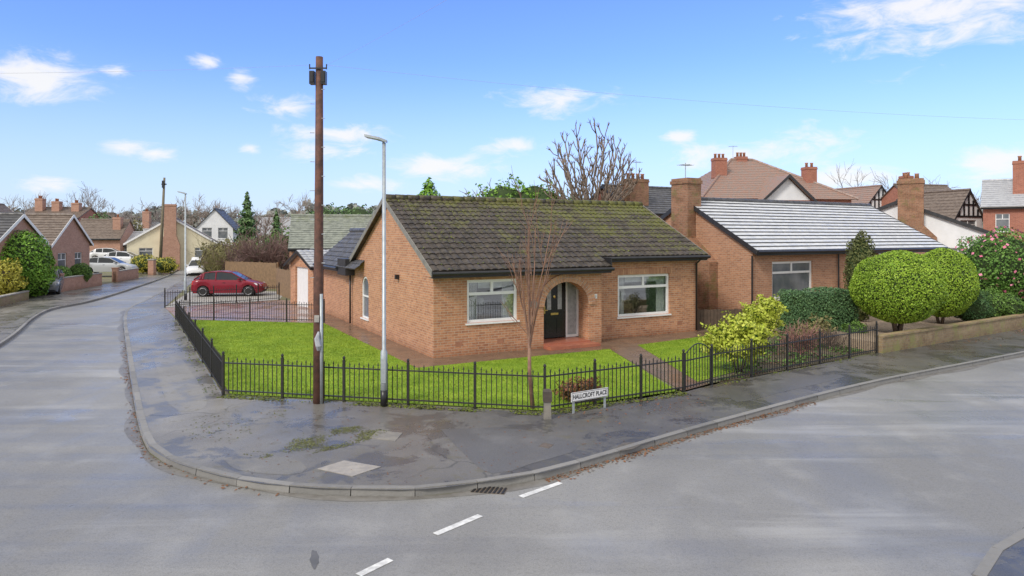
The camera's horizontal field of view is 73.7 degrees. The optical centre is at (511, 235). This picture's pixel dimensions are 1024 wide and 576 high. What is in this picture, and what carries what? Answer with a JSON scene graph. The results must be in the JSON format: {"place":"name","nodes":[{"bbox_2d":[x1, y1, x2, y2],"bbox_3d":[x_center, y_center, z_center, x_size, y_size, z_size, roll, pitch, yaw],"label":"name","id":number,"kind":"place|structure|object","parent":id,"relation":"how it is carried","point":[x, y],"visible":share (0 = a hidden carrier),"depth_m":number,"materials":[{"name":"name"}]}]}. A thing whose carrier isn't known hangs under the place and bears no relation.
{"place":"outdoors","nodes":[
{"label":"outdoors","id":0,"kind":"place"},
{"bbox_2d":[0,270,176,340],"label":"pavement","id":1,"kind":"structure","parent":0,"point":[14,316],"depth_m":37.82,"materials":[{"name":"concrete"}]},
{"bbox_2d":[159,178,166,257],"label":"utility pole","id":2,"kind":"object","parent":1,"relation":"on","point":[163,184],"visible":0.87,"depth_m":65.90,"materials":[{"name":"brown wood"}]},
{"bbox_2d":[184,194,231,226],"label":"tree","id":3,"kind":"object","parent":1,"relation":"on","point":[203,212],"visible":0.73,"depth_m":129.94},
{"bbox_2d":[29,271,156,298],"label":"garden ground","id":4,"kind":"structure","parent":0,"point":[106,277],"depth_m":57.28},
{"bbox_2d":[0,257,28,294],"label":"bush","id":5,"kind":"object","parent":4,"relation":"on","point":[10,277],"visible":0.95,"depth_m":37.14,"materials":[{"name":"yellow plant"}]},
{"bbox_2d":[0,290,29,305],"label":"garden wall","id":6,"kind":"structure","parent":4,"relation":"on","point":[11,298],"depth_m":36.41,"materials":[{"name":"stone"}]},
{"bbox_2d":[0,212,48,293],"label":"house","id":7,"kind":"structure","parent":4,"relation":"on","point":[11,222],"depth_m":39.58,"materials":[{"name":"brown brick"}]},
{"bbox_2d":[0,229,57,296],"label":"bush","id":8,"kind":"object","parent":4,"relation":"on","point":[33,254],"visible":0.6,"depth_m":38.99,"materials":[{"name":"green plant"}]},
{"bbox_2d":[42,269,64,293],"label":"parked car","id":9,"kind":"object","parent":4,"relation":"on","point":[56,286],"visible":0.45,"depth_m":41.73,"materials":[{"name":"grey paint"}]},
{"bbox_2d":[25,213,93,268],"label":"house","id":10,"kind":"structure","parent":4,"relation":"on","point":[66,236],"depth_m":47.31,"materials":[{"name":"brown brick"}]},
{"bbox_2d":[26,196,100,221],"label":"house","id":11,"kind":"structure","parent":4,"relation":"on","point":[78,210],"depth_m":97.62,"materials":[{"name":"tile"}]},
{"bbox_2d":[60,273,101,291],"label":"garden wall","id":12,"kind":"structure","parent":4,"relation":"on","point":[75,282],"depth_m":46.01,"materials":[{"name":"brown brick"}]},
{"bbox_2d":[70,263,92,281],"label":"bush","id":13,"kind":"object","parent":4,"relation":"on","point":[85,270],"visible":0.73,"depth_m":46.69,"materials":[{"name":"green plant"}]},
{"bbox_2d":[48,181,135,219],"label":"tree","id":14,"kind":"object","parent":4,"relation":"on","point":[87,202],"visible":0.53,"depth_m":122.12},
{"bbox_2d":[80,214,135,250],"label":"house","id":15,"kind":"structure","parent":4,"relation":"on","point":[115,232],"depth_m":85.79,"materials":[{"name":"brown brick"}]},
{"bbox_2d":[90,257,137,272],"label":"parked car","id":16,"kind":"object","parent":4,"relation":"on","point":[101,264],"visible":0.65,"depth_m":59.27,"materials":[{"name":"silver metal"}]},
{"bbox_2d":[102,251,139,262],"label":"parked car","id":17,"kind":"object","parent":4,"relation":"on","point":[125,256],"visible":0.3,"depth_m":69.25,"materials":[{"name":"white paint"}]},
{"bbox_2d":[111,267,138,281],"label":"garden wall","id":18,"kind":"structure","parent":4,"relation":"on","point":[118,275],"depth_m":54.32,"materials":[{"name":"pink brick"}]},
{"bbox_2d":[130,253,179,273],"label":"bush","id":19,"kind":"object","parent":4,"relation":"on","point":[166,265],"visible":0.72,"depth_m":63.43,"materials":[{"name":"yellow plant"}]},
{"bbox_2d":[123,204,218,270],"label":"house","id":20,"kind":"structure","parent":4,"relation":"on","point":[147,242],"depth_m":71.89,"materials":[{"name":"beige"}]},
{"bbox_2d":[166,291,281,306],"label":"driveway","id":21,"kind":"structure","parent":0,"point":[264,295],"depth_m":39.62,"materials":[{"name":"concrete"}]},
{"bbox_2d":[191,270,267,296],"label":"parked car","id":22,"kind":"object","parent":21,"relation":"on","point":[223,280],"visible":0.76,"depth_m":40.24,"materials":[{"name":"red paint"}]},
{"bbox_2d":[166,300,326,322],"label":"driveway","id":23,"kind":"structure","parent":0,"point":[241,311],"depth_m":32.32,"materials":[{"name":"brick"}]},
{"bbox_2d":[8,271,854,495],"bbox_3d":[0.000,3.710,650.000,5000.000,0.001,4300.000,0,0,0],"label":"ground","id":24,"kind":"structure","parent":0,"point":[647,396],"depth_m":16.13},
{"bbox_2d":[8,204,344,236],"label":"trees","id":25,"kind":"object","parent":24,"relation":"on","point":[283,212],"visible":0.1,"depth_m":255.66,"materials":[{"name":"plant"}]},
{"bbox_2d":[195,208,239,244],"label":"house","id":26,"kind":"structure","parent":24,"relation":"on","point":[217,224],"depth_m":87.64,"materials":[{"name":"paint"}]},
{"bbox_2d":[123,275,1023,496],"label":"kerb","id":27,"kind":"structure","parent":24,"relation":"on","point":[361,490],"depth_m":10.94,"materials":[{"name":"concrete"}]},
{"bbox_2d":[308,314,708,389],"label":"path","id":28,"kind":"structure","parent":0,"point":[629,348],"depth_m":21.17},
{"bbox_2d":[0,270,1023,575],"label":"road","id":29,"kind":"structure","parent":0,"point":[924,476],"depth_m":9.43,"materials":[{"name":"asphalt"}]},
{"bbox_2d":[0,274,172,346],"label":"kerb","id":30,"kind":"structure","parent":29,"relation":"on","point":[17,331],"depth_m":34.08,"materials":[{"name":"concrete"}]},
{"bbox_2d":[186,257,207,275],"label":"parked car","id":31,"kind":"object","parent":29,"relation":"on","point":[192,268],"visible":0.55,"depth_m":61.37,"materials":[{"name":"white paint"}]},
{"bbox_2d":[433,514,481,534],"bbox_3d":[-0.685,3.695,8.733,0.100,0.001,0.780,0,0,43],"label":"road marking","id":32,"kind":"object","parent":29,"relation":"on","point":[455,525],"visible":1,"depth_m":8.73,"materials":[{"name":"paint"}]},
{"bbox_2d":[117,310,1023,500],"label":"gutter dirt","id":33,"kind":"structure","parent":29,"relation":"on","point":[129,432],"depth_m":11.27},
{"bbox_2d":[471,486,507,494],"bbox_3d":[-0.332,3.692,9.897,0.503,0.017,0.252,0,0,12],"label":"drain grate","id":34,"kind":"object","parent":33,"relation":"on","point":[494,490],"visible":0.98,"depth_m":9.86,"materials":[{"name":"metal"}]},
{"bbox_2d":[545,402,815,481],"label":"fallen leaves","id":35,"kind":"object","parent":33,"relation":"on","point":[653,448],"visible":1,"depth_m":12.15,"materials":[{"name":"brown plant"}]},
{"bbox_2d":[972,528,1023,575],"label":"kerb","id":36,"kind":"structure","parent":29,"relation":"on","point":[988,561],"depth_m":7.72,"materials":[{"name":"concrete"}]},
{"bbox_2d":[0,0,1023,221],"label":"sky","id":37,"kind":"structure","parent":0,"point":[213,133],"materials":[{"name":"blue"}]},
{"bbox_2d":[166,268,874,411],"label":"garden ground","id":38,"kind":"structure","parent":0,"point":[181,294],"depth_m":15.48,"materials":[{"name":"plant"}]},
{"bbox_2d":[175,296,221,390],"bbox_3d":[-10.480,3.127,22.353,0.068,1.045,15.988,0,0,-30],"label":"iron railing","id":39,"kind":"object","parent":38,"relation":"on","point":[208,352],"visible":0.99,"depth_m":19.56,"materials":[{"name":"metal"}]},
{"bbox_2d":[195,237,229,271],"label":"bush","id":40,"kind":"object","parent":38,"relation":"on","point":[205,252],"visible":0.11,"depth_m":61.41,"materials":[{"name":"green plant"}]},
{"bbox_2d":[188,234,242,276],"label":"bare shrub","id":41,"kind":"object","parent":38,"relation":"on","point":[211,261],"visible":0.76,"depth_m":49.83,"materials":[{"name":"brown plant"}]},
{"bbox_2d":[164,283,279,307],"bbox_3d":[-15.155,3.127,36.069,5.984,1.045,0.068,0,0,-43],"label":"iron railing","id":42,"kind":"object","parent":38,"relation":"on","point":[213,290],"visible":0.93,"depth_m":36.05,"materials":[{"name":"metal"}]},
{"bbox_2d":[199,228,263,269],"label":"bare shrub","id":43,"kind":"object","parent":38,"relation":"on","point":[230,254],"visible":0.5,"depth_m":50.03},
{"bbox_2d":[203,238,262,268],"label":"bush","id":44,"kind":"object","parent":38,"relation":"on","point":[218,248],"visible":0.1,"depth_m":56.62,"materials":[{"name":"green plant"}]},
{"bbox_2d":[230,191,261,249],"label":"conifer","id":45,"kind":"object","parent":38,"relation":"on","point":[247,220],"visible":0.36,"depth_m":71.60,"materials":[{"name":"green plant"}]},
{"bbox_2d":[225,261,278,288],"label":"timber fence","id":46,"kind":"object","parent":38,"relation":"on","point":[263,272],"visible":0.59,"depth_m":47.00,"materials":[{"name":"wood"}]},
{"bbox_2d":[180,297,324,322],"bbox_3d":[-11.003,3.127,28.723,6.691,1.045,0.068,0,0,10],"label":"iron railing","id":47,"kind":"object","parent":38,"relation":"on","point":[249,318],"visible":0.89,"depth_m":28.70,"materials":[{"name":"metal"}]},
{"bbox_2d":[226,222,289,266],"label":"bare shrub","id":48,"kind":"object","parent":38,"relation":"on","point":[256,258],"visible":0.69,"depth_m":50.37,"materials":[{"name":"plant"}]},
{"bbox_2d":[236,206,290,237],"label":"tree","id":49,"kind":"object","parent":38,"relation":"on","point":[267,222],"visible":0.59,"depth_m":93.84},
{"bbox_2d":[242,231,288,269],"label":"bare shrub","id":50,"kind":"object","parent":38,"relation":"on","point":[280,259],"visible":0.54,"depth_m":50.33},
{"bbox_2d":[251,227,289,267],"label":"bush","id":51,"kind":"object","parent":38,"relation":"on","point":[277,237],"visible":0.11,"depth_m":53.39,"materials":[{"name":"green plant"}]},
{"bbox_2d":[276,267,290,298],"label":"timber fence","id":52,"kind":"object","parent":38,"relation":"on","point":[283,278],"visible":0.55,"depth_m":40.06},
{"bbox_2d":[262,192,314,216],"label":"tree","id":53,"kind":"object","parent":38,"relation":"on","point":[300,205],"visible":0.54,"depth_m":139.99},
{"bbox_2d":[283,249,329,308],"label":"garage","id":54,"kind":"structure","parent":38,"relation":"on","point":[300,262],"depth_m":34.60,"materials":[{"name":"brick"}]},
{"bbox_2d":[297,267,307,306],"bbox_3d":[-10.567,2.605,34.643,0.050,1.990,1.880,0,0,-36],"label":"door","id":55,"kind":"structure","parent":54,"relation":"in","point":[302,272],"depth_m":34.75,"materials":[{"name":"white plastic"}]},
{"bbox_2d":[288,214,372,270],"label":"house","id":56,"kind":"structure","parent":38,"relation":"on","point":[336,227],"depth_m":46.48,"materials":[{"name":"tile"}]},
{"bbox_2d":[305,202,372,215],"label":"bush","id":57,"kind":"object","parent":38,"relation":"on","point":[348,210],"visible":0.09,"depth_m":69.42,"materials":[{"name":"green plant"}]},
{"bbox_2d":[417,177,440,195],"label":"conifer","id":58,"kind":"object","parent":38,"relation":"on","point":[429,190],"visible":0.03,"depth_m":61.70,"materials":[{"name":"green plant"}]},
{"bbox_2d":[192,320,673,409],"bbox_3d":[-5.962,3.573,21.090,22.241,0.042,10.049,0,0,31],"label":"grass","id":59,"kind":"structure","parent":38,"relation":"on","point":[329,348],"depth_m":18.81,"materials":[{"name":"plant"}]},
{"bbox_2d":[467,174,552,198],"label":"tree","id":60,"kind":"object","parent":38,"relation":"on","point":[504,191],"visible":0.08,"depth_m":49.33,"materials":[{"name":"green plant"}]},
{"bbox_2d":[313,194,710,357],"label":"house","id":61,"kind":"structure","parent":38,"relation":"on","point":[620,269],"depth_m":23.35,"materials":[{"name":"brick"}]},
{"bbox_2d":[360,276,368,320],"bbox_3d":[-5.599,2.390,26.117,0.140,1.660,1.020,0,0,-28],"label":"window","id":62,"kind":"structure","parent":61,"relation":"in","point":[365,282],"depth_m":26.20,"materials":[{"name":"white plastic"}]},
{"bbox_2d":[466,278,519,324],"bbox_3d":[-0.603,2.019,20.961,1.840,1.353,0.170,0,0,-28],"label":"window","id":63,"kind":"structure","parent":61,"relation":"in","point":[501,320],"depth_m":20.99,"materials":[{"name":"white plastic"}]},
{"bbox_2d":[544,282,564,337],"bbox_3d":[1.419,2.427,22.895,0.890,1.985,0.100,0,0,-28],"label":"door","id":64,"kind":"structure","parent":61,"relation":"in","point":[554,309],"depth_m":22.92,"materials":[{"name":"black wood"}]},
{"bbox_2d":[617,273,671,318],"bbox_3d":[4.735,2.156,24.542,2.460,1.528,0.170,0,0,-29],"label":"window","id":65,"kind":"structure","parent":61,"relation":"in","point":[661,313],"depth_m":24.57,"materials":[{"name":"white plastic"}]},
{"bbox_2d":[498,166,572,408],"bbox_3d":[0.611,1.168,14.154,1.727,5.074,1.691,0,0,-11],"label":"tree","id":66,"kind":"object","parent":38,"relation":"on","point":[529,322],"visible":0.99,"depth_m":14.26,"materials":[{"name":"plant"}]},
{"bbox_2d":[552,375,601,401],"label":"bush","id":67,"kind":"object","parent":38,"relation":"on","point":[574,387],"visible":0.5,"depth_m":14.78,"materials":[{"name":"brown plant"}]},
{"bbox_2d":[538,118,641,200],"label":"tree","id":68,"kind":"object","parent":38,"relation":"on","point":[604,197],"visible":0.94,"depth_m":46.15,"materials":[{"name":"brown plant"}]},
{"bbox_2d":[590,162,670,216],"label":"house","id":69,"kind":"structure","parent":38,"relation":"on","point":[656,200],"depth_m":48.49,"materials":[{"name":"tile"}]},
{"bbox_2d":[698,308,746,329],"bbox_3d":[8.185,3.225,26.451,2.429,0.850,0.162,0,0,-14],"label":"timber fence","id":70,"kind":"object","parent":38,"relation":"on","point":[708,317],"visible":0.38,"depth_m":26.26,"materials":[{"name":"wood"}]},
{"bbox_2d":[699,146,858,202],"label":"house","id":71,"kind":"structure","parent":38,"relation":"on","point":[739,176],"depth_m":60.37,"materials":[{"name":"tile"}]},
{"bbox_2d":[718,334,869,383],"bbox_3d":[9.029,3.595,20.817,3.471,0.001,11.291,0,0,26],"label":"planting bed","id":72,"kind":"object","parent":38,"relation":"on","point":[814,359],"visible":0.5,"depth_m":20.12,"materials":[{"name":"soil"}]},
{"bbox_2d":[698,309,774,372],"bbox_3d":[5.911,2.800,17.995,1.767,1.710,1.425,0,0,-26],"label":"bush","id":73,"kind":"object","parent":72,"relation":"on","point":[745,329],"visible":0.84,"depth_m":17.77,"materials":[{"name":"yellow plant"}]},
{"bbox_2d":[736,293,790,351],"bbox_3d":[7.689,2.712,20.944,1.456,1.884,1.211,0,0,-23],"label":"bush","id":74,"kind":"object","parent":72,"relation":"on","point":[768,310],"visible":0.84,"depth_m":20.73,"materials":[{"name":"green plant"}]},
{"bbox_2d":[719,336,862,380],"bbox_3d":[8.546,3.525,20.387,3.021,0.131,9.858,0,0,36],"label":"ground cover","id":75,"kind":"object","parent":72,"relation":"on","point":[840,347],"visible":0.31,"depth_m":19.86,"materials":[{"name":"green plant"}]},
{"bbox_2d":[770,318,825,357],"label":"bare shrub","id":76,"kind":"object","parent":72,"relation":"on","point":[791,336],"visible":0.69,"depth_m":19.91,"materials":[{"name":"plant"}]},
{"bbox_2d":[789,313,838,343],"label":"bush","id":77,"kind":"object","parent":72,"relation":"on","point":[822,323],"visible":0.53,"depth_m":21.97,"materials":[{"name":"brown plant"}]},
{"bbox_2d":[660,163,961,316],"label":"house","id":78,"kind":"structure","parent":38,"relation":"on","point":[752,248],"depth_m":29.40,"materials":[{"name":"tile"}]},
{"bbox_2d":[772,261,810,299],"bbox_3d":[11.582,1.846,28.232,2.629,1.568,0.170,0,0,-30],"label":"window","id":79,"kind":"structure","parent":78,"relation":"in","point":[793,275],"depth_m":28.26,"materials":[{"name":"white plastic"}]},
{"bbox_2d":[776,286,860,342],"bbox_3d":[10.678,2.701,23.760,2.958,1.829,1.250,0,0,-24],"label":"hedge","id":80,"kind":"object","parent":38,"relation":"on","point":[837,305],"visible":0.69,"depth_m":23.34,"materials":[{"name":"green plant"}]},
{"bbox_2d":[836,184,886,207],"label":"house","id":81,"kind":"structure","parent":38,"relation":"on","point":[872,195],"depth_m":77.82,"materials":[{"name":"brown tile"}]},
{"bbox_2d":[880,172,950,205],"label":"house","id":82,"kind":"structure","parent":38,"relation":"on","point":[890,195],"depth_m":76.09,"materials":[{"name":"red brick"}]},
{"bbox_2d":[877,173,993,251],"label":"house","id":83,"kind":"structure","parent":38,"relation":"on","point":[906,207],"depth_m":39.23,"materials":[{"name":"paint"}]},
{"bbox_2d":[878,313,1023,352],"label":"garden wall","id":84,"kind":"structure","parent":38,"relation":"on","point":[906,339],"depth_m":23.08,"materials":[{"name":"brick"}]},
{"bbox_2d":[981,156,1023,239],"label":"house","id":85,"kind":"structure","parent":38,"relation":"on","point":[1002,202],"depth_m":53.72,"materials":[{"name":"red brick"}]},
{"bbox_2d":[995,214,1009,231],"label":"window","id":86,"kind":"structure","parent":85,"relation":"in","point":[1002,220],"depth_m":53.34,"materials":[{"name":"white plastic"}]},
{"bbox_2d":[123,275,1023,489],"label":"pavement","id":87,"kind":"structure","parent":0,"point":[153,335],"depth_m":13.36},
{"bbox_2d":[154,354,206,411],"bbox_3d":[-8.517,3.598,17.337,0.813,0.001,7.843,0,0,-30],"label":"pavement patch","id":88,"kind":"object","parent":87,"relation":"on","point":[182,390],"visible":1,"depth_m":16.48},
{"bbox_2d":[226,457,306,474],"bbox_3d":[-3.873,3.598,10.671,1.417,0.001,0.829,0,0,0],"label":"pavement patch","id":89,"kind":"object","parent":87,"relation":"on","point":[286,466],"visible":1,"depth_m":10.68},
{"bbox_2d":[309,56,326,403],"bbox_3d":[-4.141,-0.070,14.674,0.384,7.540,0.240,0,0,0],"label":"utility pole","id":90,"kind":"object","parent":87,"relation":"on","point":[318,78],"visible":0.94,"depth_m":14.60,"materials":[{"name":"wood"}]},
{"bbox_2d":[279,426,384,452],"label":"moss","id":91,"kind":"object","parent":87,"relation":"on","point":[327,447],"visible":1,"depth_m":11.97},
{"bbox_2d":[318,460,380,476],"bbox_3d":[-2.519,3.596,10.573,0.799,0.007,0.542,0,0,29],"label":"inspection cover","id":92,"kind":"object","parent":87,"relation":"on","point":[344,467],"visible":1,"depth_m":10.53,"materials":[{"name":"concrete"}]},
{"bbox_2d":[364,134,387,406],"bbox_3d":[-2.866,0.760,14.414,0.474,5.780,0.220,0,0,0],"label":"street lamp","id":93,"kind":"object","parent":87,"relation":"on","point":[383,396],"visible":0.94,"depth_m":14.38,"materials":[{"name":"metal"}]},
{"bbox_2d":[217,394,542,414],"bbox_3d":[-2.942,3.580,14.538,7.370,0.032,0.395,0,0,12],"label":"moss","id":94,"kind":"object","parent":87,"relation":"on","point":[376,404],"visible":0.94,"depth_m":14.47,"materials":[{"name":"plant"}]},
{"bbox_2d":[222,351,545,409],"bbox_3d":[-2.921,3.127,14.629,7.399,1.045,0.068,0,0,12],"label":"iron railing","id":95,"kind":"object","parent":87,"relation":"on","point":[344,396],"visible":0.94,"depth_m":14.62,"materials":[{"name":"metal"}]},
{"bbox_2d":[371,430,401,440],"bbox_3d":[-2.259,3.596,12.269,0.623,0.007,0.483,0,0,19],"label":"inspection cover","id":96,"kind":"object","parent":87,"relation":"on","point":[390,436],"visible":1,"depth_m":12.27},
{"bbox_2d":[441,428,577,472],"bbox_3d":[0.018,3.598,11.841,1.934,0.001,2.597,0,0,-22],"label":"pavement patch","id":97,"kind":"object","parent":87,"relation":"on","point":[490,449],"visible":1,"depth_m":11.64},
{"bbox_2d":[543,389,551,419],"bbox_3d":[0.694,3.335,13.405,0.170,0.630,0.125,0,0,-5],"label":"marker post","id":98,"kind":"object","parent":87,"relation":"on","point":[547,397],"visible":0.88,"depth_m":13.36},
{"bbox_2d":[571,387,607,413],"bbox_3d":[1.593,3.395,14.010,0.970,0.450,0.045,0,0,-33],"label":"street name sign","id":99,"kind":"object","parent":87,"relation":"on","point":[589,394],"visible":1,"depth_m":13.98,"materials":[{"name":"metal"}]},
{"bbox_2d":[546,349,684,408],"bbox_3d":[2.330,3.127,14.794,3.751,1.045,0.068,0,0,-29],"label":"iron railing","id":100,"kind":"object","parent":87,"relation":"on","point":[640,393],"visible":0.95,"depth_m":14.88,"materials":[{"name":"metal"}]},
{"bbox_2d":[685,343,710,389],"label":"garden gate","id":101,"kind":"structure","parent":100,"relation":"attached to","point":[702,382],"depth_m":16.02,"materials":[{"name":"black metal"}]},
{"bbox_2d":[551,391,688,414],"bbox_3d":[2.354,3.581,14.705,3.764,0.030,0.390,0,0,-29],"label":"moss","id":102,"kind":"object","parent":87,"relation":"on","point":[608,402],"visible":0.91,"depth_m":14.68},
{"bbox_2d":[727,375,843,401],"bbox_3d":[6.500,3.598,16.441,4.605,0.001,0.910,0,0,-37],"label":"pavement patch","id":103,"kind":"object","parent":87,"relation":"on","point":[748,393],"visible":1,"depth_m":16.27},
{"bbox_2d":[710,321,877,384],"bbox_3d":[7.976,3.127,18.654,7.800,1.045,0.068,0,0,-35],"label":"iron railing","id":104,"kind":"object","parent":87,"relation":"on","point":[849,354],"visible":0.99,"depth_m":18.28,"materials":[{"name":"metal"}]},
{"bbox_2d":[639,336,756,381],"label":"lawn","id":105,"kind":"structure","parent":0,"point":[673,351],"depth_m":20.27,"materials":[{"name":"plant"}]},
{"bbox_2d":[771,314,964,351],"bbox_3d":[27.184,3.500,44.087,52.327,0.400,21.079,0,0,-35],"label":"raised garden","id":106,"kind":"object","parent":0,"point":[884,327],"depth_m":24.76,"materials":[{"name":"soil"}]},
{"bbox_2d":[843,231,876,321],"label":"bush","id":107,"kind":"object","parent":106,"relation":"on","point":[859,250],"visible":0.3,"depth_m":26.02,"materials":[{"name":"green plant"}]},
{"bbox_2d":[848,250,948,331],"bbox_3d":[12.974,1.916,22.986,2.944,2.897,2.889,0,0,0],"label":"bush","id":108,"kind":"object","parent":106,"relation":"on","point":[894,288],"visible":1,"depth_m":22.15,"materials":[{"name":"green plant"}]},
{"bbox_2d":[921,247,980,323],"bbox_3d":[16.073,1.902,25.585,2.458,2.923,2.392,0,0,0],"label":"bush","id":109,"kind":"object","parent":106,"relation":"on","point":[962,280],"visible":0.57,"depth_m":24.76,"materials":[{"name":"green plant"}]},
{"bbox_2d":[954,289,995,320],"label":"bush","id":110,"kind":"object","parent":106,"relation":"on","point":[980,307],"visible":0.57,"depth_m":25.58,"materials":[{"name":"green plant"}]},
{"bbox_2d":[955,226,1023,300],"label":"bush","id":111,"kind":"object","parent":106,"relation":"on","point":[996,259],"visible":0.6,"depth_m":27.84,"materials":[{"name":"green plant"}]},
{"bbox_2d":[982,286,1023,318],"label":"bush","id":112,"kind":"object","parent":106,"relation":"on","point":[1008,303],"visible":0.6,"depth_m":26.60,"materials":[{"name":"green plant"}]},
{"bbox_2d":[924,188,982,227],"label":"house","id":113,"kind":"structure","parent":0,"point":[962,205],"depth_m":57.74,"materials":[{"name":"brown tile"}]},
{"bbox_2d":[971,527,1023,575],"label":"pavement","id":114,"kind":"structure","parent":0,"point":[1010,561],"depth_m":7.52,"materials":[{"name":"asphalt"}]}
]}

